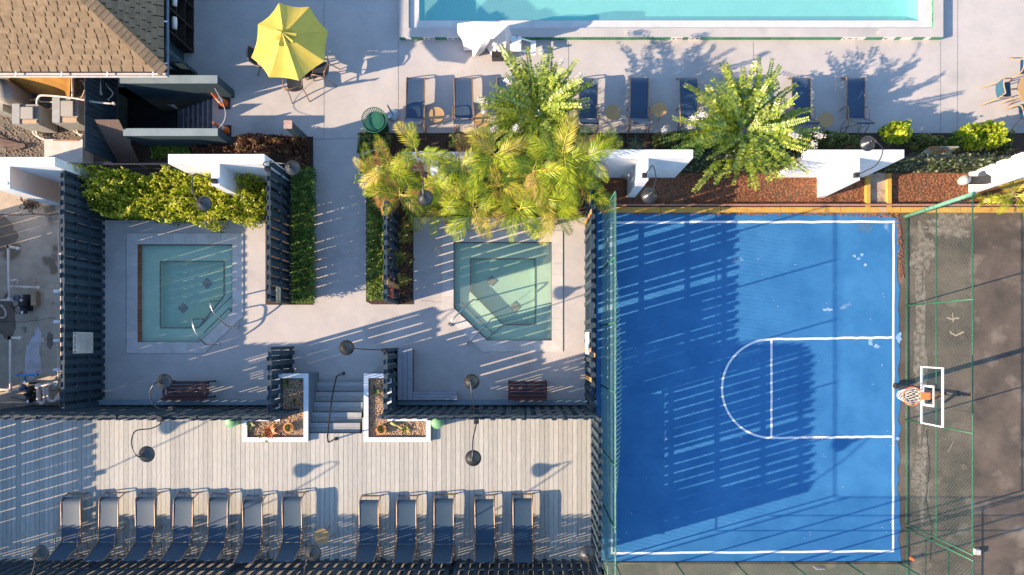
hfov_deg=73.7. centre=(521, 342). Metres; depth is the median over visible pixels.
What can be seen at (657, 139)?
shrub
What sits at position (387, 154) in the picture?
areca palm
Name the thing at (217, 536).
lounger
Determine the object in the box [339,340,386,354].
gooseneck lamp
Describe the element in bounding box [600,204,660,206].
brick edging
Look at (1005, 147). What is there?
shrub
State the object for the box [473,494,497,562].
lounger
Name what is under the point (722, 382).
free throw arc
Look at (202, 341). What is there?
handrail
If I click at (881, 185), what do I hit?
ramp path
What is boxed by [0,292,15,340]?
damp stain
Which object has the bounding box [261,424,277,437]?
spiky plant
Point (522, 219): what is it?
areca palm
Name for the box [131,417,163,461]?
gooseneck lamp
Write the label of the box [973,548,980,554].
boundary cap
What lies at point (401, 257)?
croton shrub
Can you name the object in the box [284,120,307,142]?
shower post
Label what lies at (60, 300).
pipe run
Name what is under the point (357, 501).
ground
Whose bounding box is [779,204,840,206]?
brick edging
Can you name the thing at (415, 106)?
lounger
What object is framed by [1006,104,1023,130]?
patio chair
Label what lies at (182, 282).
spa tub
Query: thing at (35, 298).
tan block
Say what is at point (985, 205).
brick edging
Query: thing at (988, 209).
yellow kerb
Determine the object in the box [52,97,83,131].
pool heater
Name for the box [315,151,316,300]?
deck kerb line
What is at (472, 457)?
gooseneck lamp
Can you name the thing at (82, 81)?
pipe run
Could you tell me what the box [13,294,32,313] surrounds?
pool pump
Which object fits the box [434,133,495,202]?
areca palm
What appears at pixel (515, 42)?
lift seat
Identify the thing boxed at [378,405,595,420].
picket fence
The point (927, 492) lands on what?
asphalt crack
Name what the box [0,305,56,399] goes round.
cable
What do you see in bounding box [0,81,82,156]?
gravel debris
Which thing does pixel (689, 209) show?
yellow kerb
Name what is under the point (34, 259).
equipment yard
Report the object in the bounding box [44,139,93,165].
white cabinet
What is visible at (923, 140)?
shrub
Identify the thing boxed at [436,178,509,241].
areca palm
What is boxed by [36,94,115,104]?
conduit
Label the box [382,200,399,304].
picket fence
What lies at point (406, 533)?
lounger
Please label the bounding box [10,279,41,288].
pipe run
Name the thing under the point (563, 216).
areca palm
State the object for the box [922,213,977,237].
worn asphalt
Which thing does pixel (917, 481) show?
worn asphalt
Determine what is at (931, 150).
rusty panel
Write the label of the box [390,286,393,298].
red sign
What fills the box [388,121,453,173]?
areca palm
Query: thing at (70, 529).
lounger
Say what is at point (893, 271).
base line
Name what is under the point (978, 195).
areca palm
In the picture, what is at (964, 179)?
floodlight canister
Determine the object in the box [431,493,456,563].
lounger
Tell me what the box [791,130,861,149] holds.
shrub
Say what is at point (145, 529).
lounger
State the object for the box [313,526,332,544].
side table
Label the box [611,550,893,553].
side line
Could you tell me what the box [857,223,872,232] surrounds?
court scuff
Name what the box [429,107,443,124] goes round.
side table
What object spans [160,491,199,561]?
lounger
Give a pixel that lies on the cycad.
(632, 146)
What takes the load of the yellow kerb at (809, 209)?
on the ground at (357, 501)
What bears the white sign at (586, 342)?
attached to the picket fence at (590, 315)
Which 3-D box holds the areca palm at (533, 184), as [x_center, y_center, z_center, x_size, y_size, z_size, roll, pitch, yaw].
[0.383,-4.692,19.069,1.779,2.864,1.908,-39,90,0]
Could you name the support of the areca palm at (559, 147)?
on the palm bed at (406, 245)
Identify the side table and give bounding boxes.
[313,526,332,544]
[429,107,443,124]
[475,112,489,126]
[605,105,619,122]
[651,102,666,120]
[815,112,833,129]
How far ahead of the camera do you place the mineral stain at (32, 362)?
20.49 m
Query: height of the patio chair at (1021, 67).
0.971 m
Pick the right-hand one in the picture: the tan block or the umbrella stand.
the umbrella stand
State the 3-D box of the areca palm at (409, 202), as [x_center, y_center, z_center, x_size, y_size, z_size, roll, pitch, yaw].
[-3.307,-4.143,19.482,1.936,2.040,1.732,38,90,0]
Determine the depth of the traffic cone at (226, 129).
20.27 m
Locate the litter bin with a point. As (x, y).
(375, 122)
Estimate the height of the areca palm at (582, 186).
2.686 m
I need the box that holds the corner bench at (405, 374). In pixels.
[398,349,456,399]
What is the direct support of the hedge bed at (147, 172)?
on the pool deck at (372, 56)
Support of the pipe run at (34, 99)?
on the gravel yard at (21, 135)
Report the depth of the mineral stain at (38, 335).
20.49 m
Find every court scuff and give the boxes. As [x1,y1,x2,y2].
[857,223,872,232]
[895,332,901,342]
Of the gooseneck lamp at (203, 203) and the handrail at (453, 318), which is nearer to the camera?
the gooseneck lamp at (203, 203)
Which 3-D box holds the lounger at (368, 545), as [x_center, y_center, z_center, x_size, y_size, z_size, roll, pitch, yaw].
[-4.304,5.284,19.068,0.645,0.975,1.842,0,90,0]
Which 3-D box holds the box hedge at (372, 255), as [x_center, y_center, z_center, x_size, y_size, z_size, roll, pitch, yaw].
[-4.248,-3.145,20.155,0.635,0.697,3.855,0,90,0]
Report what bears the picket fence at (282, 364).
on the pool deck at (372, 56)
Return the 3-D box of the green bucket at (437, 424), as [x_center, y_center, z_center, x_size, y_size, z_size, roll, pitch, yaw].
[-2.385,2.262,19.385,0.370,0.330,0.366,0,90,0]
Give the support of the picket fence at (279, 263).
on the path bed at (276, 158)
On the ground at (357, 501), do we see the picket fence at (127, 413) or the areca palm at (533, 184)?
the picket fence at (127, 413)
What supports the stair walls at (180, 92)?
on the pool deck at (372, 56)
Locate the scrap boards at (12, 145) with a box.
[0,135,25,151]
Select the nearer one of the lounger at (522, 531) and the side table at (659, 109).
the lounger at (522, 531)
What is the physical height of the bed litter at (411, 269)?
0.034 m
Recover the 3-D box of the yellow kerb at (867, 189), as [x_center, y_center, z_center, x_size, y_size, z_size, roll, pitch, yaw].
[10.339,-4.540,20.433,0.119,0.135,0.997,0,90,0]
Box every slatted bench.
[159,380,215,400]
[508,380,546,400]
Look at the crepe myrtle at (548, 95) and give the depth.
18.66 m
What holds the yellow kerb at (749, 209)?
on the basketball court
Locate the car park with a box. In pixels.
[896,213,1023,560]
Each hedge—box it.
[69,162,273,233]
[234,132,309,170]
[290,166,318,303]
[366,169,387,300]
[874,149,1015,173]
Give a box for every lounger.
[46,492,89,560]
[83,491,126,561]
[123,491,162,560]
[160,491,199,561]
[197,492,233,560]
[233,494,269,562]
[274,491,307,561]
[354,495,382,561]
[392,494,419,562]
[401,77,427,140]
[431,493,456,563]
[452,77,475,136]
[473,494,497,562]
[496,77,517,139]
[512,493,534,562]
[575,77,598,139]
[626,77,651,140]
[676,77,702,130]
[728,77,747,133]
[786,77,820,133]
[839,77,875,138]
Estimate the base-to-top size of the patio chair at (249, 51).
0.971 m
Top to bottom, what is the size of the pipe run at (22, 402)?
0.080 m
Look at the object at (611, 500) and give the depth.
20.49 m
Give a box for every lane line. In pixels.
[771,336,891,339]
[771,435,891,438]
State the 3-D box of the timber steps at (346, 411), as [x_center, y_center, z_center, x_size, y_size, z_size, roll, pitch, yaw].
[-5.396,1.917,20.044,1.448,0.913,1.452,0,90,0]
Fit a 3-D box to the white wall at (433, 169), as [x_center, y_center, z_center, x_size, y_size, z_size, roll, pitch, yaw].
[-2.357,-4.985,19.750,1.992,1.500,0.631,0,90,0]
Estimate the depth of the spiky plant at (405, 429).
19.45 m
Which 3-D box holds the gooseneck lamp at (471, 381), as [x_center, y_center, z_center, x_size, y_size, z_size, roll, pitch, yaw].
[-1.305,1.344,17.650,0.408,0.640,1.040,0,90,0]
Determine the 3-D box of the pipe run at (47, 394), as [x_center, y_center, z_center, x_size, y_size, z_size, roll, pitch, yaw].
[-13.899,1.522,20.028,0.707,0.176,0.681,0,90,0]
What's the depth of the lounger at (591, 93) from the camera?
20.14 m
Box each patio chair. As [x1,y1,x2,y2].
[246,45,262,75]
[282,76,309,103]
[311,56,340,86]
[979,76,1013,105]
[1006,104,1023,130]
[1009,57,1023,80]
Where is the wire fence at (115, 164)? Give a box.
[81,163,188,177]
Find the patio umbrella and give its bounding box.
[251,3,328,79]
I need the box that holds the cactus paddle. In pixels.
[390,421,403,428]
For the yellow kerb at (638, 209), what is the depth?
20.37 m
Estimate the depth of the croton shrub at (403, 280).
20.09 m
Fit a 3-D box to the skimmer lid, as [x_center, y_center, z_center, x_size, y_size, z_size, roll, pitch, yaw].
[-2.543,-2.757,20.492,0.250,0.016,0.250,0,90,0]
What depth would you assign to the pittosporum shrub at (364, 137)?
19.99 m
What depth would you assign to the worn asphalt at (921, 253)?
20.50 m
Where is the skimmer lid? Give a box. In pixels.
[433,246,440,253]
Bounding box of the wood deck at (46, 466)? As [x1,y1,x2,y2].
[0,418,590,559]
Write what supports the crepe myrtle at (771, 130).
on the shrub bed at (438, 141)
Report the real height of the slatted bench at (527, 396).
0.845 m
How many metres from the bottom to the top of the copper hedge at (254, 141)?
1.019 m
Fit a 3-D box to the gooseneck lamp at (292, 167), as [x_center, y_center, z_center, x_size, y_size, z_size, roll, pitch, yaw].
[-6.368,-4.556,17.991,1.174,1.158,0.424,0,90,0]
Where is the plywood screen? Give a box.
[7,78,70,95]
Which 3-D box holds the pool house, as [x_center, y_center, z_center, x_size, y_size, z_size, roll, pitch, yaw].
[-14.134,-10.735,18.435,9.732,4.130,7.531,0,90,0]
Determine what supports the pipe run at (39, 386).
on the equipment yard at (34, 259)
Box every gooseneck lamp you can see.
[29,545,48,574]
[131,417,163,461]
[149,374,174,411]
[192,173,217,210]
[263,160,300,175]
[303,545,320,574]
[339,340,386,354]
[418,170,432,205]
[464,374,479,412]
[465,419,480,465]
[579,546,594,574]
[641,165,656,203]
[853,136,882,177]
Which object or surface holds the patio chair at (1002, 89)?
on the pool deck at (372, 56)
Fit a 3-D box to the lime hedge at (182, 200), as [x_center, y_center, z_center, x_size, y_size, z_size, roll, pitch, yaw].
[-10.011,-4.169,19.633,5.475,1.738,1.895,0,90,0]
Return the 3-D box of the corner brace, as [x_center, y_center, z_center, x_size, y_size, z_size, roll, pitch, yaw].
[11.532,-3.787,18.975,0.161,3.052,0.110,-32,90,0]
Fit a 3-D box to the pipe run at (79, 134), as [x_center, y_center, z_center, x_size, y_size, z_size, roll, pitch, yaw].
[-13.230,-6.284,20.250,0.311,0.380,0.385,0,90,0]
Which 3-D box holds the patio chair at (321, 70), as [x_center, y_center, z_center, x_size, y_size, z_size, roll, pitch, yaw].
[-5.838,-8.011,20.022,0.699,0.971,0.577,13,90,0]
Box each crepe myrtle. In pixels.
[470,43,600,174]
[661,56,825,193]
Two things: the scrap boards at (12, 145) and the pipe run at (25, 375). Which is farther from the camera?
the scrap boards at (12, 145)
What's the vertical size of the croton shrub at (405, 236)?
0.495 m
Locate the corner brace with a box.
[903,191,975,217]
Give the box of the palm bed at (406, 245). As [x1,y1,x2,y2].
[366,173,584,303]
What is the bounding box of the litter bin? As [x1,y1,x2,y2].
[361,107,388,135]
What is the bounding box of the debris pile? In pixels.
[16,198,46,213]
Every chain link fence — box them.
[601,191,621,574]
[603,562,922,574]
[905,193,973,555]
[905,528,973,574]
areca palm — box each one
[353,142,392,206]
[359,135,424,207]
[363,168,436,231]
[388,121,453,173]
[416,183,473,235]
[417,164,466,204]
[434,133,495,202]
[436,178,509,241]
[462,125,533,192]
[472,163,529,216]
[483,175,555,242]
[493,134,568,206]
[512,171,582,233]
[524,108,606,200]
[528,187,587,245]
[536,144,603,215]
[553,168,613,220]
[560,127,622,186]
[973,192,1008,211]
[982,178,1023,218]
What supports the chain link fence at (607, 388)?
on the basketball court
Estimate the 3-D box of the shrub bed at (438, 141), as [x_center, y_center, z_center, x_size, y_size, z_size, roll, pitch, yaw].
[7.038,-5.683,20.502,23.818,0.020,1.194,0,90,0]
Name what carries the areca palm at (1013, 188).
on the mulch bed at (607, 186)
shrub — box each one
[150,146,190,159]
[191,142,234,153]
[357,130,392,154]
[393,247,414,266]
[397,232,412,243]
[397,274,411,286]
[400,218,416,234]
[448,131,475,147]
[598,133,622,147]
[651,130,714,147]
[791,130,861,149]
[877,120,912,149]
[903,132,948,150]
[946,136,959,152]
[949,120,1010,151]
[990,130,1014,153]
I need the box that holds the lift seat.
[510,34,535,55]
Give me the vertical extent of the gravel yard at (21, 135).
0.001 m
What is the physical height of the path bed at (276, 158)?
0.020 m
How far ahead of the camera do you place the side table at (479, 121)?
20.04 m
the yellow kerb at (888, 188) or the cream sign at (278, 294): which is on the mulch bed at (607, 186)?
the yellow kerb at (888, 188)
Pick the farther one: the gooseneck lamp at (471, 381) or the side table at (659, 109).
the side table at (659, 109)
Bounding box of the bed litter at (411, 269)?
[387,222,412,302]
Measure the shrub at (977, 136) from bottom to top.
1.254 m
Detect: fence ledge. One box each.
[97,400,267,404]
[397,400,596,404]
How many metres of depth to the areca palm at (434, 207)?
19.17 m
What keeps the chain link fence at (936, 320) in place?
on the car park
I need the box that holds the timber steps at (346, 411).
[311,382,363,433]
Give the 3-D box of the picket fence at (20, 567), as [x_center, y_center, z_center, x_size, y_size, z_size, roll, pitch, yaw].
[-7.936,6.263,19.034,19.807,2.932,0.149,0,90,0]
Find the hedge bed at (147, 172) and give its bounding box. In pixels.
[79,165,264,220]
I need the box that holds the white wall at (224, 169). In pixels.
[168,154,291,200]
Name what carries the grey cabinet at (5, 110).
on the gravel yard at (21, 135)
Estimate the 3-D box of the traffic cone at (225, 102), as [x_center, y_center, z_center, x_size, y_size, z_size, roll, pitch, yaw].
[-8.930,-7.163,20.075,0.340,0.850,0.340,0,90,0]
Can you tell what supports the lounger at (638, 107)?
on the pool deck at (372, 56)
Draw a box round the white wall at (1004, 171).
[968,152,1023,192]
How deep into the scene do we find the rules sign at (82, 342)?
19.40 m
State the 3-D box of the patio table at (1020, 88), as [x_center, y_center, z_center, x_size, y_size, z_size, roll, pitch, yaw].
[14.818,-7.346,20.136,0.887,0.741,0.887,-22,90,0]
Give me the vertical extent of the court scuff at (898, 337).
0.001 m
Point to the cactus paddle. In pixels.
(394, 424)
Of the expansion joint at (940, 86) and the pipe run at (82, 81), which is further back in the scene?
the expansion joint at (940, 86)
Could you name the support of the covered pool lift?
on the pool deck at (372, 56)
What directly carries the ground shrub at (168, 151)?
on the copper bed at (143, 153)
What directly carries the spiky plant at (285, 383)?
on the planter box at (303, 388)
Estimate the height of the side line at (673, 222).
0.001 m
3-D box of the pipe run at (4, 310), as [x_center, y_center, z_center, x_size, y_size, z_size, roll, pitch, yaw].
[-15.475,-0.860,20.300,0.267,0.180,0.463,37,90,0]
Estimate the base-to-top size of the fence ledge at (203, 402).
0.330 m
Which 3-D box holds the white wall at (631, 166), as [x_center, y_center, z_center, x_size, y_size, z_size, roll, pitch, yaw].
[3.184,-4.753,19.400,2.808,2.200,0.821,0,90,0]
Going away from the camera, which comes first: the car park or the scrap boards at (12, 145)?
the scrap boards at (12, 145)
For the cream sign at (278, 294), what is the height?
0.340 m
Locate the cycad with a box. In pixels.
[623,133,646,149]
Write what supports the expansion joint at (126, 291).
on the pool deck at (372, 56)
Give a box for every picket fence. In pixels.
[0,405,299,420]
[0,559,594,574]
[59,170,104,411]
[266,160,292,304]
[266,346,294,421]
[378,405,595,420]
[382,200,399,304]
[383,348,398,412]
[584,163,595,412]
[590,411,602,574]
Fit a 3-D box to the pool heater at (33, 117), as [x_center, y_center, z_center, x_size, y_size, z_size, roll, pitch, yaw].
[-14.249,-6.547,20.015,0.717,0.970,0.569,0,90,0]
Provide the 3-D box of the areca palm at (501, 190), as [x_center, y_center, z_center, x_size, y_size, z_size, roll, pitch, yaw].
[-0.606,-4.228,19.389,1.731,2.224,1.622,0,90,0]
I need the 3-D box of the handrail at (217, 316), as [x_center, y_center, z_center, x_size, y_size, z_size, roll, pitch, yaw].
[-8.871,-0.885,20.290,0.260,1.196,1.145,-41,90,0]
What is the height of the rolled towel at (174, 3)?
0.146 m
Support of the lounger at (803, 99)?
on the pool deck at (372, 56)
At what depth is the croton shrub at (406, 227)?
20.13 m
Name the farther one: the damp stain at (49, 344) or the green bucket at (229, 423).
the damp stain at (49, 344)
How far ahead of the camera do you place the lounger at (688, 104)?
20.14 m
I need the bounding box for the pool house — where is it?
[0,0,197,77]
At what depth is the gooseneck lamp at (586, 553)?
16.98 m
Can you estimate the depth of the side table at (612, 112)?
20.04 m
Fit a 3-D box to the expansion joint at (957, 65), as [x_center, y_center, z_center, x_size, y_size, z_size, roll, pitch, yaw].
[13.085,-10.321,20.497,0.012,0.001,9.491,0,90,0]
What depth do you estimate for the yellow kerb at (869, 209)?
20.37 m
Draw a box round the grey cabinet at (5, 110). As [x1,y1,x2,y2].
[0,102,11,116]
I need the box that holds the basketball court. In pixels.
[596,209,901,560]
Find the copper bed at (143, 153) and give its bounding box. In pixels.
[131,137,264,162]
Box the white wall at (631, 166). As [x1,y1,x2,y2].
[583,150,692,197]
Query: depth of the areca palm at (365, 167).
18.92 m
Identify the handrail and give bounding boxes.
[191,318,219,345]
[209,300,238,327]
[327,372,344,442]
[448,299,475,325]
[467,317,493,345]
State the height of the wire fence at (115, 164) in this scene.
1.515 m
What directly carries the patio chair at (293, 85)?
on the pool deck at (372, 56)
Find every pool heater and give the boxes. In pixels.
[12,104,58,132]
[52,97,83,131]
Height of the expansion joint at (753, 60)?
0.001 m
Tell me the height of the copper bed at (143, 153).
0.020 m
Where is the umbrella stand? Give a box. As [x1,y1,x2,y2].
[387,105,398,120]
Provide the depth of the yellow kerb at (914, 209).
20.37 m
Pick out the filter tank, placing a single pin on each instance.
(11, 93)
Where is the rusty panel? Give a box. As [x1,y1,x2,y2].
[906,146,958,169]
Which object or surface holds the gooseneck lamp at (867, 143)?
attached to the white wall at (832, 171)
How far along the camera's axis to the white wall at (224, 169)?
18.45 m
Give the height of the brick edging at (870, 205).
0.170 m
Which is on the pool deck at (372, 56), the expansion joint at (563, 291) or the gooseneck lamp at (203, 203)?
the expansion joint at (563, 291)
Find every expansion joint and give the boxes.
[126,238,126,344]
[142,222,221,222]
[563,234,563,348]
[753,42,753,89]
[940,41,940,132]
[957,0,957,130]
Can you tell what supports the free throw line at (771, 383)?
on the basketball court
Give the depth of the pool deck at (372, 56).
20.50 m
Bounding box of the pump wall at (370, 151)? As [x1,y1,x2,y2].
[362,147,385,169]
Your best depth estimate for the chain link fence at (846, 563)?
20.14 m
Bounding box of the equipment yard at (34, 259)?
[0,185,103,415]
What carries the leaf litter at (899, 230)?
on the basketball court
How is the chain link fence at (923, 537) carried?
on the car park
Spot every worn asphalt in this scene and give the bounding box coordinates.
[909,220,935,278]
[911,425,929,526]
[913,271,927,447]
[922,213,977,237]
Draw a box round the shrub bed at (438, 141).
[360,133,1023,172]
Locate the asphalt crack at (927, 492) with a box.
[925,429,932,559]
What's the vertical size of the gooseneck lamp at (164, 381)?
0.686 m
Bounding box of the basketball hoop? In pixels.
[893,366,971,427]
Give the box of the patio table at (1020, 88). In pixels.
[1007,76,1023,105]
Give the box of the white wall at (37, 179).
[0,157,102,204]
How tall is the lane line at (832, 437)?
0.001 m
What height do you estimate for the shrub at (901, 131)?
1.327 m
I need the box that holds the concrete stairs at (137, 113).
[118,93,211,127]
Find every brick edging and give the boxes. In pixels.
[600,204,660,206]
[660,204,720,206]
[720,204,780,206]
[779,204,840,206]
[839,204,900,206]
[899,204,960,206]
[959,204,1020,206]
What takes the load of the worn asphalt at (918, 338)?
on the car park
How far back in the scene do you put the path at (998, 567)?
20.50 m
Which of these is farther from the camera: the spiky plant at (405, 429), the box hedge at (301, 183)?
the box hedge at (301, 183)
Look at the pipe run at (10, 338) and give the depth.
19.64 m
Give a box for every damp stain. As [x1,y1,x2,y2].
[0,215,18,251]
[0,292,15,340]
[46,331,52,348]
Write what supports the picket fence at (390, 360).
on the pool deck at (372, 56)
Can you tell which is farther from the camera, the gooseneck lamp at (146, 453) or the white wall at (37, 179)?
the white wall at (37, 179)
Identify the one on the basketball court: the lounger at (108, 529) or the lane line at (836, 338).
the lane line at (836, 338)
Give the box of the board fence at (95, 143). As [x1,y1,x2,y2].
[84,72,116,162]
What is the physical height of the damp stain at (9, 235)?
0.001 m
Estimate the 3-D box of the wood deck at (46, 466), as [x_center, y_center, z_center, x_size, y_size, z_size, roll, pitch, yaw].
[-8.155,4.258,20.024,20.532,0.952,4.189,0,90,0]
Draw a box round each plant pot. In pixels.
[283,423,293,432]
[376,424,386,434]
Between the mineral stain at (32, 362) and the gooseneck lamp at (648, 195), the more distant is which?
the mineral stain at (32, 362)
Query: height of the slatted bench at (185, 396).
0.845 m
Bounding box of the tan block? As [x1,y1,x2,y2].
[31,291,39,305]
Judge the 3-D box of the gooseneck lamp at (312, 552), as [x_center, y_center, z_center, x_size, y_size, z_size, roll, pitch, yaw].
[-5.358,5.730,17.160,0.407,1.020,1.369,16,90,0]
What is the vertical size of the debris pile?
0.083 m
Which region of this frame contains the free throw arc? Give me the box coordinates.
[721,338,770,438]
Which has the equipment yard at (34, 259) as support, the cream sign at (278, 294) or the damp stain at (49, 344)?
the damp stain at (49, 344)
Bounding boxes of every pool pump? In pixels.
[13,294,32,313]
[18,382,37,402]
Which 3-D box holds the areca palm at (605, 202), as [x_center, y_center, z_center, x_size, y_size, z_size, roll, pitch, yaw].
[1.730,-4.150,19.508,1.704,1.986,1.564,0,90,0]
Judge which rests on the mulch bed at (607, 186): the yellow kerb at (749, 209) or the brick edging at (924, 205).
the brick edging at (924, 205)
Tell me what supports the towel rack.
on the pool deck at (372, 56)
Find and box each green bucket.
[224,419,239,427]
[431,419,443,428]
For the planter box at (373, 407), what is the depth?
19.51 m
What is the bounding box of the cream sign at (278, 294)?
[276,287,280,302]
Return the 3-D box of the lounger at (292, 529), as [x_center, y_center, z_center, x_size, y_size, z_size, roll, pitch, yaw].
[-6.450,5.215,19.020,0.645,1.070,1.903,-1,90,0]
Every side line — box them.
[610,220,894,223]
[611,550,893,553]
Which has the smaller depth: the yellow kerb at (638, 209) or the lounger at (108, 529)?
the lounger at (108, 529)
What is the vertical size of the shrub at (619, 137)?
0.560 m
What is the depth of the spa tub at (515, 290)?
20.70 m
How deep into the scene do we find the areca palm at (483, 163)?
18.29 m
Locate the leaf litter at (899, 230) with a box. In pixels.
[620,212,903,277]
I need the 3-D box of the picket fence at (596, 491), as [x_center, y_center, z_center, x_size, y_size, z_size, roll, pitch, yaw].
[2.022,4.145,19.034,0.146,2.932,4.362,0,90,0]
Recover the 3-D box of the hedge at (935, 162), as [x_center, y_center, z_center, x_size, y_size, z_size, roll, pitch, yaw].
[12.061,-5.165,19.596,3.175,1.881,0.313,0,90,0]
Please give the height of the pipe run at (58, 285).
0.080 m
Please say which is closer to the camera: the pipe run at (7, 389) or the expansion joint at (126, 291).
the pipe run at (7, 389)
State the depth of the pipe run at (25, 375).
19.97 m
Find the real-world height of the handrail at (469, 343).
1.184 m
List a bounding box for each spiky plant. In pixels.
[246,421,254,429]
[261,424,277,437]
[281,379,290,387]
[372,387,379,394]
[401,424,409,433]
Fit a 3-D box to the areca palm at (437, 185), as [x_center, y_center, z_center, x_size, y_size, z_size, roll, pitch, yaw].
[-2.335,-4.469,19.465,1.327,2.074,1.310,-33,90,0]
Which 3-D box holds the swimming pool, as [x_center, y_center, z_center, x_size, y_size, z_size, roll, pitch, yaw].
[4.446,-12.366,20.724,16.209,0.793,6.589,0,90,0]
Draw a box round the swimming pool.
[399,0,942,39]
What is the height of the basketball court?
0.001 m
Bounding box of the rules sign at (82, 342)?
[73,332,92,353]
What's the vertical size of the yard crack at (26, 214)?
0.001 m
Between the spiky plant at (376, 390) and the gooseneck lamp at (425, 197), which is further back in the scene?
the spiky plant at (376, 390)
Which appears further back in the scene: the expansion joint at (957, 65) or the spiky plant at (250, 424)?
the expansion joint at (957, 65)
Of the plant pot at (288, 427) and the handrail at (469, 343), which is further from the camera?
the handrail at (469, 343)
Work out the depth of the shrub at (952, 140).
20.09 m
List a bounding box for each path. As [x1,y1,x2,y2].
[561,561,1023,574]
[870,173,885,203]
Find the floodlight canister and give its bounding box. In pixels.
[957,175,990,184]
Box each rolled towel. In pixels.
[171,0,176,6]
[171,16,176,29]
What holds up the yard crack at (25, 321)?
on the equipment yard at (34, 259)
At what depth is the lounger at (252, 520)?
19.18 m
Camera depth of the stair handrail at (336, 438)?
19.09 m
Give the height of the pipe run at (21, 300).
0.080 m
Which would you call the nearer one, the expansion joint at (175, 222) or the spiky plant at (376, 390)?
the spiky plant at (376, 390)
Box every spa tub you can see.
[127,233,243,352]
[442,231,562,351]
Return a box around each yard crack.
[0,214,58,214]
[1,317,54,321]
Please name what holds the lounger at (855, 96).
on the pool deck at (372, 56)
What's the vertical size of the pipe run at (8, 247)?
0.380 m
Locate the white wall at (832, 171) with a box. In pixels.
[777,150,903,197]
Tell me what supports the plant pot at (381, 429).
in the planter box at (373, 407)
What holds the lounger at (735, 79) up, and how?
on the pool deck at (372, 56)
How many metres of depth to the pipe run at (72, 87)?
19.57 m
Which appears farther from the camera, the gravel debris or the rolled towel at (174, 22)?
the gravel debris
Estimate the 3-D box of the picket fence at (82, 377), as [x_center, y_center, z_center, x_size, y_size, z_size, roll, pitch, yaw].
[-12.568,-1.337,19.569,0.147,1.862,6.774,0,90,0]
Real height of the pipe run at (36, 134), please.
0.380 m
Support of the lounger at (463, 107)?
on the pool deck at (372, 56)
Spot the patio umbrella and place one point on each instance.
(295, 50)
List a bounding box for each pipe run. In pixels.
[0,298,22,301]
[0,305,6,318]
[0,388,25,390]
[0,402,59,402]
[6,245,20,299]
[8,336,21,392]
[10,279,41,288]
[14,373,38,382]
[30,98,51,102]
[32,131,44,140]
[34,381,59,388]
[36,382,60,405]
[56,221,59,394]
[59,253,60,355]
[70,78,74,100]
[73,130,83,138]
[80,80,113,100]
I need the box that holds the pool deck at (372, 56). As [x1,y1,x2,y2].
[94,0,1023,404]
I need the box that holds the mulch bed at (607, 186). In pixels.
[598,173,1023,203]
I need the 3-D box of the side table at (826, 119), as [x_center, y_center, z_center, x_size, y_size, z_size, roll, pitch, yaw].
[8.928,-6.524,20.266,0.450,0.472,0.450,27,90,0]
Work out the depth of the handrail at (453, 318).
19.76 m
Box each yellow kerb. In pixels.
[600,207,659,212]
[660,207,719,212]
[720,207,779,212]
[779,207,839,212]
[839,207,899,212]
[864,175,869,206]
[886,173,891,206]
[899,207,959,212]
[958,207,1019,212]
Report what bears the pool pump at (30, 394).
on the equipment yard at (34, 259)
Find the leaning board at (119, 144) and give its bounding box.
[95,120,139,162]
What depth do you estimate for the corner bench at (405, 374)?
20.08 m
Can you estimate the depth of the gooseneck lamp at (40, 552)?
16.98 m
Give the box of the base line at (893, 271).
[892,223,894,549]
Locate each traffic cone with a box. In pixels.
[211,93,229,108]
[212,121,230,136]
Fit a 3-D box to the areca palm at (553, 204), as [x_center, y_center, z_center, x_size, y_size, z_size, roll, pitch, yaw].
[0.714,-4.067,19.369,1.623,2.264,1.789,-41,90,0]
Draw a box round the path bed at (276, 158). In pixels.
[265,137,312,304]
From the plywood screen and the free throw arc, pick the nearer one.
the plywood screen
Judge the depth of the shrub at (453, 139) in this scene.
20.09 m
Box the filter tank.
[0,79,33,106]
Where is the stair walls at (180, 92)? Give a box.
[119,75,234,146]
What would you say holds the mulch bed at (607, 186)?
on the ground at (357, 501)
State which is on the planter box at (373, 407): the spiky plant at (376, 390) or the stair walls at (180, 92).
the spiky plant at (376, 390)
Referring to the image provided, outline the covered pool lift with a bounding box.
[457,21,512,61]
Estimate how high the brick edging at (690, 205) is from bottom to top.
0.170 m
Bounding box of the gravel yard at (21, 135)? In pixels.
[0,78,117,161]
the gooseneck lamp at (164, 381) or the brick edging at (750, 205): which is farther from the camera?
the brick edging at (750, 205)
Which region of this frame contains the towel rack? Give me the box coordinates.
[165,0,193,52]
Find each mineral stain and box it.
[24,336,41,379]
[34,326,41,347]
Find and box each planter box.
[242,372,318,441]
[364,372,430,441]
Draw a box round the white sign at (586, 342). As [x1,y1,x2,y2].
[585,332,588,353]
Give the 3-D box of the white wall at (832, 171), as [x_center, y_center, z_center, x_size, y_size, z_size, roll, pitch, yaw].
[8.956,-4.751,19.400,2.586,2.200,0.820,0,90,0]
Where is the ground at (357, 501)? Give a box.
[27,213,895,574]
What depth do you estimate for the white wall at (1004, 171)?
19.12 m
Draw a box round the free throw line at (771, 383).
[770,340,772,436]
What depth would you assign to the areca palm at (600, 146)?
18.01 m
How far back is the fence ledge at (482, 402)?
20.17 m
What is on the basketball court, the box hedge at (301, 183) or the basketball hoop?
the basketball hoop
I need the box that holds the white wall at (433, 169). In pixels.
[401,152,474,184]
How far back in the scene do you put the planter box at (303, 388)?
19.52 m

